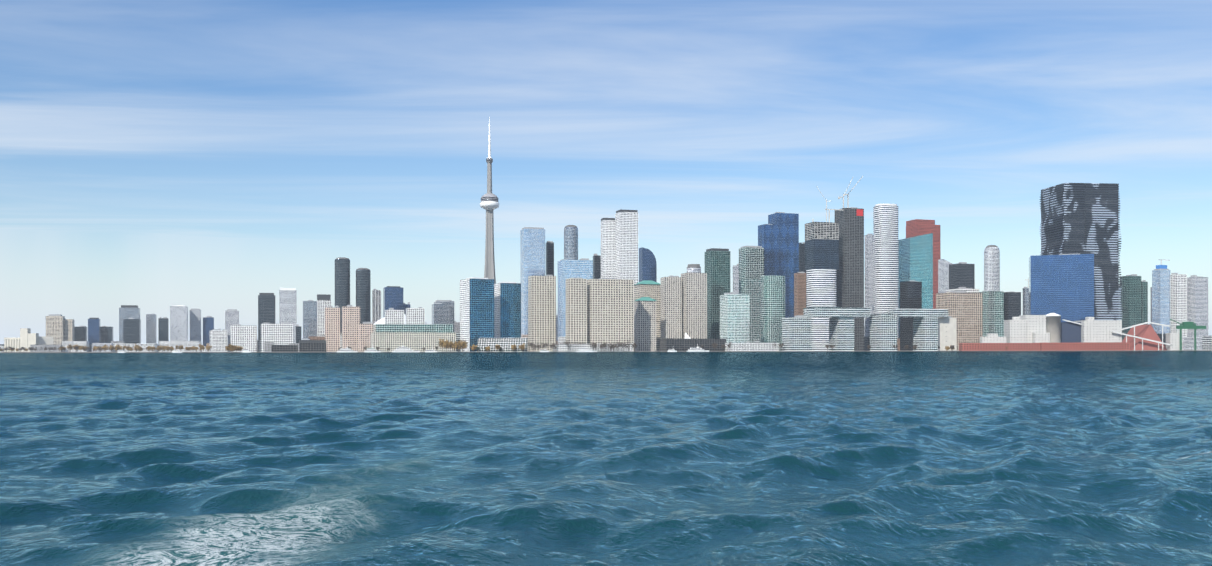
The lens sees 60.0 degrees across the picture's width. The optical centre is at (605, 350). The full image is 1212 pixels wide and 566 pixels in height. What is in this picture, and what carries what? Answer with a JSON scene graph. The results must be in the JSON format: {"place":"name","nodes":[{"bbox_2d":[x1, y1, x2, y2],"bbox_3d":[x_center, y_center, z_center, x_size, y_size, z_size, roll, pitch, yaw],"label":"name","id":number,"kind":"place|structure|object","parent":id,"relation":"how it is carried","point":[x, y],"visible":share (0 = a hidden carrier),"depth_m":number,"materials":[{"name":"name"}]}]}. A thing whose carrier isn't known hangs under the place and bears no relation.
{"place":"outdoors","nodes":[
{"label":"outdoors","id":0,"kind":"place"},
{"bbox_2d":[30,345,61,351],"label":"grey building","id":1,"kind":"structure","parent":0,"point":[39,348],"depth_m":2772.55,"materials":[{"name":"white concrete"}]},
{"bbox_2d":[170,305,187,340],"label":"white building","id":2,"kind":"structure","parent":0,"point":[178,322],"depth_m":3067.34,"materials":[{"name":"white concrete"}]},
{"bbox_2d":[279,288,296,342],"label":"white building","id":3,"kind":"structure","parent":0,"point":[287,305],"depth_m":2822.62,"materials":[{"name":"white concrete"}]},
{"bbox_2d":[317,294,330,335],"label":"white building","id":4,"kind":"structure","parent":0,"point":[323,301],"depth_m":2873.91,"materials":[{"name":"grey concrete"}]},
{"bbox_2d":[325,306,339,351],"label":"pink building","id":5,"kind":"structure","parent":0,"point":[332,326],"depth_m":2280.33,"materials":[{"name":"grey concrete"}]},
{"bbox_2d":[342,305,359,351],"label":"pink building","id":6,"kind":"structure","parent":0,"point":[350,324],"depth_m":2279.23,"materials":[{"name":"grey"}]},
{"bbox_2d":[359,322,373,351],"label":"pink building","id":7,"kind":"structure","parent":0,"point":[365,330],"depth_m":2231.62,"materials":[{"name":"grey concrete"}]},
{"bbox_2d":[385,308,403,323],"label":"white building","id":8,"kind":"structure","parent":0,"point":[392,316],"depth_m":2378.55,"materials":[{"name":"grey concrete"}]},
{"bbox_2d":[480,117,498,283],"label":"observation tower","id":9,"kind":"structure","parent":0,"point":[489,203],"depth_m":2470.08,"materials":[{"name":"concrete"}]},
{"bbox_2d":[0,351,1211,565],"bbox_3d":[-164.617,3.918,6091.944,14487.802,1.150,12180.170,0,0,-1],"label":"lake water","id":10,"kind":"structure","parent":0,"point":[674,459],"depth_m":33.88,"materials":[{"name":"blue liquid"}]},
{"bbox_2d":[0,350,1211,352],"bbox_3d":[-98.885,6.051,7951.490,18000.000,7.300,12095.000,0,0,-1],"label":"seawall","id":11,"kind":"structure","parent":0,"point":[575,351],"depth_m":1905.38,"materials":[{"name":"concrete"}]},
{"bbox_2d":[4,328,38,351],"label":"malting silos","id":12,"kind":"object","parent":11,"relation":"on","point":[27,339],"visible":0.92,"depth_m":2876.18,"materials":[{"name":"concrete"}]},
{"bbox_2d":[46,314,64,344],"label":"beige building","id":13,"kind":"structure","parent":11,"relation":"on","point":[54,326],"depth_m":3261.70,"materials":[{"name":"grey concrete"}]},
{"bbox_2d":[63,318,74,340],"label":"beige building","id":14,"kind":"structure","parent":11,"relation":"on","point":[68,329],"depth_m":3285.40,"materials":[{"name":"grey concrete"}]},
{"bbox_2d":[62,341,88,351],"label":"low building","id":15,"kind":"structure","parent":11,"relation":"on","point":[65,344],"depth_m":2809.70,"materials":[{"name":"grey concrete"}]},
{"bbox_2d":[74,326,86,340],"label":"dark building","id":16,"kind":"structure","parent":11,"relation":"on","point":[80,333],"depth_m":3415.39,"materials":[{"name":"grey glass"}]},
{"bbox_2d":[88,318,99,343],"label":"office building","id":17,"kind":"structure","parent":11,"relation":"on","point":[93,330],"depth_m":3318.07,"materials":[{"name":"blue glass"}]},
{"bbox_2d":[100,326,112,341],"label":"dark building","id":18,"kind":"structure","parent":11,"relation":"on","point":[106,334],"depth_m":3416.20,"materials":[{"name":"grey glass"}]},
{"bbox_2d":[119,305,139,340],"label":"grey building","id":19,"kind":"structure","parent":11,"relation":"on","point":[128,311],"depth_m":3159.62,"materials":[{"name":"grey"}]},
{"bbox_2d":[123,318,140,343],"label":"dark building","id":20,"kind":"structure","parent":11,"relation":"on","point":[131,330],"depth_m":3116.01,"materials":[{"name":"grey glass"}]},
{"bbox_2d":[59,343,211,351],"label":"shore trees","id":21,"kind":"object","parent":11,"relation":"on","point":[105,347],"visible":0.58,"depth_m":2711.82,"materials":[{"name":"brown plant"}]},
{"bbox_2d":[113,344,157,351],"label":"low building","id":22,"kind":"structure","parent":11,"relation":"on","point":[144,346],"depth_m":2800.92,"materials":[{"name":"white concrete"}]},
{"bbox_2d":[146,314,156,343],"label":"grey building","id":23,"kind":"structure","parent":11,"relation":"on","point":[151,328],"depth_m":3371.16,"materials":[{"name":"grey"}]},
{"bbox_2d":[109,345,209,351],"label":"trees","id":24,"kind":"object","parent":11,"relation":"on","point":[164,348],"visible":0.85,"depth_m":2651.14,"materials":[{"name":"brown plant"}]},
{"bbox_2d":[158,317,168,343],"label":"dark building","id":25,"kind":"structure","parent":11,"relation":"on","point":[163,328],"depth_m":3272.22,"materials":[{"name":"grey glass"}]},
{"bbox_2d":[159,341,201,351],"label":"low building","id":26,"kind":"structure","parent":11,"relation":"on","point":[185,344],"depth_m":2799.07,"materials":[{"name":"grey concrete"}]},
{"bbox_2d":[190,309,200,340],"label":"high-rise building","id":27,"kind":"structure","parent":11,"relation":"on","point":[195,324],"depth_m":3123.19,"materials":[{"name":"grey"}]},
{"bbox_2d":[203,316,213,345],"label":"dark building","id":28,"kind":"structure","parent":11,"relation":"on","point":[208,323],"depth_m":3271.45,"materials":[{"name":"blue glass"}]},
{"bbox_2d":[212,329,227,351],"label":"building","id":29,"kind":"structure","parent":11,"relation":"on","point":[219,340],"depth_m":2425.80,"materials":[{"name":"grey concrete"}]},
{"bbox_2d":[225,309,238,351],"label":"high-rise building","id":30,"kind":"structure","parent":11,"relation":"on","point":[231,316],"depth_m":2971.31,"materials":[{"name":"grey"}]},
{"bbox_2d":[231,324,256,351],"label":"white building","id":31,"kind":"structure","parent":11,"relation":"on","point":[244,336],"depth_m":2369.33,"materials":[{"name":"grey concrete"}]},
{"bbox_2d":[258,293,274,339],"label":"dark building","id":32,"kind":"structure","parent":11,"relation":"on","point":[266,307],"depth_m":2870.17,"materials":[{"name":"grey glass"}]},
{"bbox_2d":[261,322,292,351],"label":"white building","id":33,"kind":"structure","parent":11,"relation":"on","point":[279,334],"depth_m":2364.11,"materials":[{"name":"grey concrete"}]},
{"bbox_2d":[272,345,297,351],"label":"dark low building","id":34,"kind":"structure","parent":11,"relation":"on","point":[284,348],"depth_m":1971.02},
{"bbox_2d":[303,300,316,337],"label":"grey building","id":35,"kind":"structure","parent":11,"relation":"on","point":[309,317],"depth_m":2775.74,"materials":[{"name":"grey"}]},
{"bbox_2d":[299,340,325,351],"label":"dark low building","id":36,"kind":"structure","parent":11,"relation":"on","point":[312,345],"depth_m":1971.49,"materials":[{"name":"grey"}]},
{"bbox_2d":[335,257,349,334],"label":"dark building","id":37,"kind":"structure","parent":11,"relation":"on","point":[342,281],"depth_m":2678.00,"materials":[{"name":"grey glass"}]},
{"bbox_2d":[356,268,370,323],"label":"dark building","id":38,"kind":"structure","parent":11,"relation":"on","point":[363,289],"depth_m":2679.59,"materials":[{"name":"grey glass"}]},
{"bbox_2d":[372,289,380,323],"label":"skyscraper","id":39,"kind":"structure","parent":11,"relation":"on","point":[376,305],"depth_m":2883.87,"materials":[{"name":"grey concrete"}]},
{"bbox_2d":[383,286,402,316],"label":"dark building","id":40,"kind":"structure","parent":11,"relation":"on","point":[392,296],"depth_m":2576.29,"materials":[{"name":"blue glass"}]},
{"bbox_2d":[371,332,455,351],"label":"cream building","id":41,"kind":"structure","parent":11,"relation":"on","point":[413,341],"depth_m":2009.71,"materials":[{"name":"beige concrete"}]},
{"bbox_2d":[373,324,452,332],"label":"green building","id":42,"kind":"structure","parent":41,"relation":"on","point":[439,328],"depth_m":2029.65,"materials":[{"name":"glass"}]},
{"bbox_2d":[406,307,424,323],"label":"white building","id":43,"kind":"structure","parent":11,"relation":"on","point":[415,315],"depth_m":2379.87,"materials":[{"name":"grey concrete"}]},
{"bbox_2d":[432,302,452,324],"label":"grey building","id":44,"kind":"structure","parent":11,"relation":"on","point":[442,313],"depth_m":2566.88,"materials":[{"name":"grey"}]},
{"bbox_2d":[439,338,467,351],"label":"park trees","id":45,"kind":"object","parent":11,"relation":"on","point":[446,344],"visible":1,"depth_m":1929.68,"materials":[{"name":"brown plant"}]},
{"bbox_2d":[460,277,493,350],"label":"teal building","id":46,"kind":"structure","parent":11,"relation":"on","point":[476,308],"depth_m":2027.06,"materials":[{"name":"blue glass"}]},
{"bbox_2d":[477,338,527,350],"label":"building","id":47,"kind":"structure","parent":11,"relation":"on","point":[505,344],"depth_m":1944.25,"materials":[{"name":"white concrete"}]},
{"bbox_2d":[494,282,520,337],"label":"teal building","id":48,"kind":"structure","parent":11,"relation":"on","point":[507,309],"depth_m":2090.56,"materials":[{"name":"blue glass"}]},
{"bbox_2d":[520,227,544,334],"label":"building","id":49,"kind":"structure","parent":11,"relation":"on","point":[532,251],"depth_m":2478.69,"materials":[{"name":"blue glass"}]},
{"bbox_2d":[528,275,555,350],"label":"beige building","id":50,"kind":"structure","parent":11,"relation":"on","point":[542,309],"depth_m":2065.09,"materials":[{"name":"grey concrete"}]},
{"bbox_2d":[546,241,553,275],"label":"dark building","id":51,"kind":"structure","parent":11,"relation":"on","point":[549,257],"depth_m":2542.23,"materials":[{"name":"grey glass"}]},
{"bbox_2d":[564,225,577,259],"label":"grey building","id":52,"kind":"structure","parent":11,"relation":"on","point":[570,242],"depth_m":2434.53,"materials":[{"name":"glass"}]},
{"bbox_2d":[558,258,592,336],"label":"building","id":53,"kind":"structure","parent":11,"relation":"on","point":[579,268],"depth_m":2324.91,"materials":[{"name":"blue glass"}]},
{"bbox_2d":[566,278,586,343],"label":"beige building","id":54,"kind":"structure","parent":11,"relation":"on","point":[576,309],"depth_m":1987.64,"materials":[{"name":"grey concrete"}]},
{"bbox_2d":[527,340,636,350],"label":"trees","id":55,"kind":"object","parent":11,"relation":"on","point":[604,344],"visible":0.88,"depth_m":1939.71,"materials":[{"name":"brown plant"}]},
{"bbox_2d":[553,344,632,350],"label":"low-rise building","id":56,"kind":"structure","parent":11,"relation":"on","point":[564,347],"depth_m":1942.57,"materials":[{"name":"white concrete"}]},
{"bbox_2d":[593,254,600,278],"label":"dark building","id":57,"kind":"structure","parent":11,"relation":"on","point":[596,266],"depth_m":2493.22,"materials":[{"name":"grey glass"}]},
{"bbox_2d":[601,218,614,277],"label":"skyscraper","id":58,"kind":"structure","parent":11,"relation":"on","point":[607,247],"depth_m":2389.55,"materials":[{"name":"grey"}]},
{"bbox_2d":[587,278,633,350],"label":"beige building","id":59,"kind":"structure","parent":11,"relation":"on","point":[610,310],"depth_m":2006.78,"materials":[{"name":"grey concrete"}]},
{"bbox_2d":[615,209,637,283],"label":"skyscraper","id":60,"kind":"structure","parent":11,"relation":"on","point":[626,244],"depth_m":2364.87,"materials":[{"name":"grey"}]},
{"bbox_2d":[634,297,656,350],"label":"apartment building","id":61,"kind":"structure","parent":11,"relation":"on","point":[644,323],"depth_m":2087.96,"materials":[{"name":"grey concrete"}]},
{"bbox_2d":[634,280,660,350],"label":"beige building","id":62,"kind":"structure","parent":11,"relation":"on","point":[648,288],"depth_m":2187.60,"materials":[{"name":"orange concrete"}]},
{"bbox_2d":[660,276,681,338],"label":"apartment tower","id":63,"kind":"structure","parent":11,"relation":"on","point":[671,307],"depth_m":2138.51,"materials":[{"name":"grey concrete"}]},
{"bbox_2d":[660,339,725,350],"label":"dark low building","id":64,"kind":"structure","parent":11,"relation":"on","point":[678,344],"depth_m":1933.74,"materials":[{"name":"grey concrete"}]},
{"bbox_2d":[681,264,706,338],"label":"apartment tower","id":65,"kind":"structure","parent":11,"relation":"on","point":[694,302],"depth_m":2137.06,"materials":[{"name":"beige concrete"}]},
{"bbox_2d":[705,248,729,338],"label":"skyscraper","id":66,"kind":"structure","parent":11,"relation":"on","point":[717,265],"depth_m":2284.49,"materials":[{"name":"grey"}]},
{"bbox_2d":[720,292,749,342],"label":"high-rise building","id":67,"kind":"structure","parent":11,"relation":"on","point":[734,317],"depth_m":2036.44,"materials":[{"name":"grey"}]},
{"bbox_2d":[733,264,738,293],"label":"skyscraper","id":68,"kind":"structure","parent":11,"relation":"on","point":[735,278],"depth_m":2597.50,"materials":[{"name":"grey glass"}]},
{"bbox_2d":[739,246,763,342],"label":"green building","id":69,"kind":"structure","parent":11,"relation":"on","point":[751,265],"depth_m":2337.08,"materials":[{"name":"grey"}]},
{"bbox_2d":[725,343,778,350],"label":"low-rise building","id":70,"kind":"structure","parent":11,"relation":"on","point":[749,347],"depth_m":1938.59,"materials":[{"name":"white concrete"}]},
{"bbox_2d":[758,224,779,275],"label":"skyscraper","id":71,"kind":"structure","parent":11,"relation":"on","point":[769,238],"depth_m":2688.48,"materials":[{"name":"blue glass"}]},
{"bbox_2d":[760,276,784,350],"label":"green building","id":72,"kind":"structure","parent":11,"relation":"on","point":[772,301],"depth_m":2137.32,"materials":[{"name":"glass"}]},
{"bbox_2d":[768,212,798,317],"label":"skyscraper","id":73,"kind":"structure","parent":11,"relation":"on","point":[788,223],"depth_m":2703.21,"materials":[{"name":"blue glass"}]},
{"bbox_2d":[782,315,811,350],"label":"building","id":74,"kind":"structure","parent":11,"relation":"on","point":[797,333],"depth_m":1935.00,"materials":[{"name":"grey"}]},
{"bbox_2d":[799,242,805,272],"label":"dark building","id":75,"kind":"structure","parent":11,"relation":"on","point":[802,257],"depth_m":2799.04,"materials":[{"name":"grey glass"}]},
{"bbox_2d":[806,269,836,350],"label":"high-rise building","id":76,"kind":"structure","parent":11,"relation":"on","point":[821,288],"depth_m":2184.48,"materials":[{"name":"white concrete"}]},
{"bbox_2d":[805,239,838,269],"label":"skyscraper","id":77,"kind":"structure","parent":76,"relation":"on","point":[821,253],"depth_m":2199.87,"materials":[{"name":"grey glass"}]},
{"bbox_2d":[805,222,838,240],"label":"construction building","id":78,"kind":"structure","parent":77,"relation":"on","point":[821,230],"depth_m":2202.59,"materials":[{"name":"grey concrete"}]},
{"bbox_2d":[829,317,853,350],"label":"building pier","id":79,"kind":"structure","parent":11,"relation":"on","point":[841,333],"depth_m":1939.35,"materials":[{"name":"grey"}]},
{"bbox_2d":[803,307,869,317],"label":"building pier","id":80,"kind":"structure","parent":79,"relation":"on","point":[822,312],"depth_m":1934.22,"materials":[{"name":"white concrete"}]},
{"bbox_2d":[835,207,863,350],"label":"dark building","id":81,"kind":"structure","parent":11,"relation":"on","point":[850,281],"depth_m":2237.87,"materials":[{"name":"grey"}]},
{"bbox_2d":[864,234,873,336],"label":"skyscraper","id":82,"kind":"structure","parent":11,"relation":"on","point":[869,293],"depth_m":2500.65,"materials":[{"name":"grey glass"}]},
{"bbox_2d":[870,313,896,350],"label":"building","id":83,"kind":"structure","parent":11,"relation":"on","point":[883,331],"depth_m":1939.16,"materials":[{"name":"grey"}]},
{"bbox_2d":[873,203,898,337],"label":"skyscraper","id":84,"kind":"structure","parent":11,"relation":"on","point":[885,262],"depth_m":2289.01,"materials":[{"name":"white"}]},
{"bbox_2d":[900,280,921,350],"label":"dark building","id":85,"kind":"structure","parent":11,"relation":"on","point":[910,294],"depth_m":2195.83,"materials":[{"name":"grey glass"}]},
{"bbox_2d":[898,233,932,337],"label":"teal building","id":86,"kind":"structure","parent":11,"relation":"on","point":[915,255],"depth_m":2488.71,"materials":[{"name":"teal glass"}]},
{"bbox_2d":[913,317,937,350],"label":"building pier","id":87,"kind":"structure","parent":11,"relation":"on","point":[925,333],"depth_m":1942.22,"materials":[{"name":"grey"}]},
{"bbox_2d":[888,309,947,317],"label":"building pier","id":88,"kind":"structure","parent":87,"relation":"on","point":[912,313],"depth_m":1939.43,"materials":[{"name":"white concrete"}]},
{"bbox_2d":[938,316,956,350],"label":"building","id":89,"kind":"structure","parent":11,"relation":"on","point":[947,331],"depth_m":1964.04,"materials":[{"name":"grey concrete"}]},
{"bbox_2d":[936,291,982,350],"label":"brick building","id":90,"kind":"structure","parent":11,"relation":"on","point":[964,308],"depth_m":2091.51,"materials":[{"name":"grey"}]},
{"bbox_2d":[949,262,974,288],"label":"dark building","id":91,"kind":"structure","parent":11,"relation":"on","point":[961,274],"depth_m":2595.45,"materials":[{"name":"grey glass"}]},
{"bbox_2d":[979,290,1003,336],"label":"green building","id":92,"kind":"structure","parent":11,"relation":"on","point":[993,311],"depth_m":2276.47,"materials":[{"name":"grey"}]},
{"bbox_2d":[984,245,999,290],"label":"white building","id":93,"kind":"structure","parent":11,"relation":"on","point":[991,267],"depth_m":2298.77,"materials":[{"name":"white concrete"}]},
{"bbox_2d":[1004,291,1020,319],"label":"dark building","id":94,"kind":"structure","parent":11,"relation":"on","point":[1012,304],"depth_m":2298.57,"materials":[{"name":"grey glass"}]},
{"bbox_2d":[1023,287,1028,314],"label":"grey building","id":95,"kind":"structure","parent":11,"relation":"on","point":[1025,300],"depth_m":2508.55,"materials":[{"name":"grey"}]},
{"bbox_2d":[1029,253,1093,321],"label":"blue glass building","id":96,"kind":"structure","parent":11,"relation":"on","point":[1062,285],"depth_m":2028.66,"materials":[{"name":"blue glass"}]},
{"bbox_2d":[1040,183,1121,319],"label":"wavy tower","id":97,"kind":"structure","parent":11,"relation":"on","point":[1078,218],"depth_m":2068.87,"materials":[{"name":"black glass"}]},
{"bbox_2d":[959,313,1205,350],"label":"industrial waterfront buildings","id":98,"kind":"structure","parent":11,"relation":"on","point":[1049,331],"depth_m":1948.46,"materials":[{"name":"white"}]},
{"bbox_2d":[1120,274,1140,340],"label":"high-rise building","id":99,"kind":"structure","parent":11,"relation":"on","point":[1130,297],"depth_m":2403.32,"materials":[{"name":"grey"}]},
{"bbox_2d":[1141,280,1147,324],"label":"high-rise building","id":100,"kind":"structure","parent":11,"relation":"on","point":[1144,301],"depth_m":2409.93,"materials":[{"name":"grey"}]},
{"bbox_2d":[1152,269,1170,333],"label":"building","id":101,"kind":"structure","parent":11,"relation":"on","point":[1160,296],"depth_m":2506.63,"materials":[{"name":"blue"}]},
{"bbox_2d":[1184,337,1201,349],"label":"building","id":102,"kind":"structure","parent":11,"relation":"on","point":[1188,343],"depth_m":2316.43,"materials":[{"name":"grey concrete"}]},
{"bbox_2d":[1187,275,1207,336],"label":"high-rise building","id":103,"kind":"structure","parent":11,"relation":"on","point":[1197,300],"depth_m":2504.07,"materials":[{"name":"grey concrete"}]},
{"bbox_2d":[0,0,1211,344],"label":"sky","id":104,"kind":"structure","parent":0,"point":[209,156],"materials":[{"name":"blue"}]},
{"bbox_2d":[639,247,656,281],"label":"tower","id":105,"kind":"structure","parent":0,"point":[647,266],"depth_m":2588.78,"materials":[{"name":"blue glass"}]},
{"bbox_2d":[794,272,805,315],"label":"brown building","id":106,"kind":"structure","parent":0,"point":[799,291],"depth_m":2497.41,"materials":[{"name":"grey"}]},
{"bbox_2d":[906,224,940,308],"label":"skyscraper","id":107,"kind":"structure","parent":0,"point":[916,230],"depth_m":2889.35,"materials":[{"name":"red"}]},
{"bbox_2d":[938,259,951,292],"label":"white building","id":108,"kind":"structure","parent":0,"point":[943,275],"depth_m":2699.75,"materials":[{"name":"white concrete"}]},
{"bbox_2d":[1170,273,1186,342],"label":"white building","id":109,"kind":"structure","parent":0,"point":[1178,297],"depth_m":2506.68,"materials":[{"name":"grey concrete"}]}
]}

